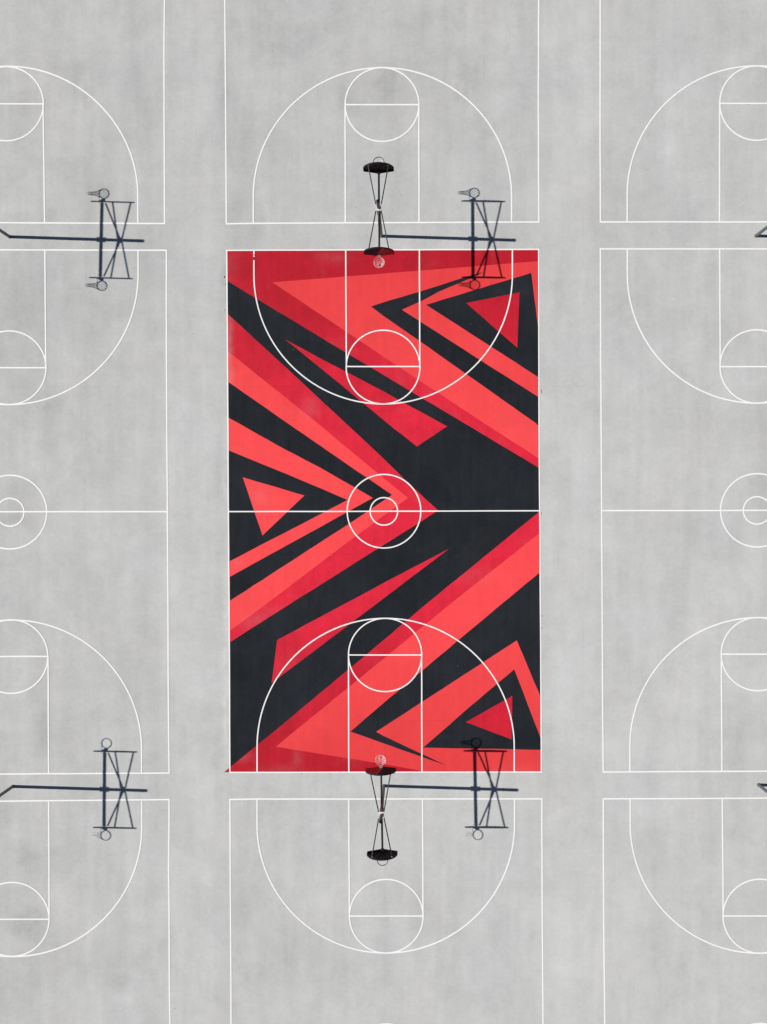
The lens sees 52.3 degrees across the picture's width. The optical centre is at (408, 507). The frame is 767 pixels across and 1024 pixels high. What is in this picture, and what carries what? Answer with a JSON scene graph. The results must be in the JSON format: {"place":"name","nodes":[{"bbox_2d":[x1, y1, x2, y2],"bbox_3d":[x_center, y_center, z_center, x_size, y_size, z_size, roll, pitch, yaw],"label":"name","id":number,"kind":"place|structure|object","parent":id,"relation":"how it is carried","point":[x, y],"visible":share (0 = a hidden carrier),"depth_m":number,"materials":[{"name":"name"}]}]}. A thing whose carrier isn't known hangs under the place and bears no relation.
{"place":"outdoors","nodes":[
{"label":"outdoors","id":0,"kind":"place"},
{"bbox_2d":[0,0,766,1023],"bbox_3d":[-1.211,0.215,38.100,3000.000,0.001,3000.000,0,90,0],"label":"ground","id":1,"kind":"structure","parent":0,"point":[116,550],"depth_m":38.10,"materials":[{"name":"concrete"}]},
{"bbox_2d":[0,229,10,238],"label":"double basketball hoop","id":2,"kind":"object","parent":1,"relation":"on","point":[5,233],"visible":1,"depth_m":37.60,"materials":[{"name":"grey metal"}]},
{"bbox_2d":[0,785,14,796],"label":"double basketball hoop","id":3,"kind":"object","parent":1,"relation":"on","point":[7,790],"visible":1,"depth_m":37.45,"materials":[{"name":"grey metal"}]},
{"bbox_2d":[0,0,164,223],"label":"court lines","id":4,"kind":"object","parent":1,"relation":"on","point":[42,116],"visible":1,"depth_m":38.09,"materials":[{"name":"white paint"}]},
{"bbox_2d":[0,249,169,774],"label":"court lines","id":5,"kind":"object","parent":1,"relation":"on","point":[46,511],"visible":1,"depth_m":38.09,"materials":[{"name":"white paint"}]},
{"bbox_2d":[0,799,170,1023],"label":"court lines","id":6,"kind":"object","parent":1,"relation":"on","point":[48,918],"visible":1,"depth_m":38.09,"materials":[{"name":"white paint"}]},
{"bbox_2d":[363,157,393,267],"bbox_3d":[-1.316,-13.270,35.913,1.370,4.374,5.015,0,90,0],"label":"double basketball hoop","id":7,"kind":"object","parent":1,"relation":"on","point":[378,168],"visible":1,"depth_m":34.65,"materials":[{"name":"grey metal"}]},
{"bbox_2d":[365,754,397,865],"bbox_3d":[-1.195,13.598,35.913,1.370,4.374,5.015,-1,90,0],"label":"double basketball hoop","id":8,"kind":"object","parent":1,"relation":"on","point":[382,854],"visible":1,"depth_m":34.69,"materials":[{"name":"grey metal"}]},
{"bbox_2d":[224,0,539,224],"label":"court lines","id":9,"kind":"object","parent":1,"relation":"on","point":[417,115],"visible":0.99,"depth_m":38.09,"materials":[{"name":"white paint"}]},
{"bbox_2d":[224,250,541,773],"bbox_3d":[-1.228,0.195,38.097,15.552,0.004,25.624,0,90,0],"label":"court mural","id":10,"kind":"object","parent":1,"relation":"on","point":[298,581],"visible":0.98,"depth_m":38.10,"materials":[{"name":"red paint"}]},
{"bbox_2d":[226,249,541,772],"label":"court lines","id":11,"kind":"object","parent":10,"relation":"on","point":[374,619],"visible":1,"depth_m":38.09,"materials":[{"name":"white paint"}]},
{"bbox_2d":[229,798,543,1023],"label":"court lines","id":12,"kind":"object","parent":1,"relation":"on","point":[422,903],"visible":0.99,"depth_m":38.09,"materials":[{"name":"white paint"}]},
{"bbox_2d":[599,0,766,222],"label":"court lines","id":13,"kind":"object","parent":1,"relation":"on","point":[720,111],"visible":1,"depth_m":38.09,"materials":[{"name":"white paint"}]},
{"bbox_2d":[600,248,766,772],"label":"court lines","id":14,"kind":"object","parent":1,"relation":"on","point":[720,510],"visible":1,"depth_m":38.09,"materials":[{"name":"white paint"}]},
{"bbox_2d":[603,797,766,1023],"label":"court lines","id":15,"kind":"object","parent":1,"relation":"on","point":[723,916],"visible":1,"depth_m":38.09,"materials":[{"name":"white paint"}]},
{"bbox_2d":[754,226,766,237],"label":"double basketball hoop","id":16,"kind":"object","parent":1,"relation":"on","point":[756,235],"visible":1,"depth_m":37.49,"materials":[{"name":"grey metal"}]},
{"bbox_2d":[757,783,766,792],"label":"double basketball hoop","id":17,"kind":"object","parent":1,"relation":"on","point":[759,785],"visible":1,"depth_m":37.63,"materials":[{"name":"grey metal"}]}
]}

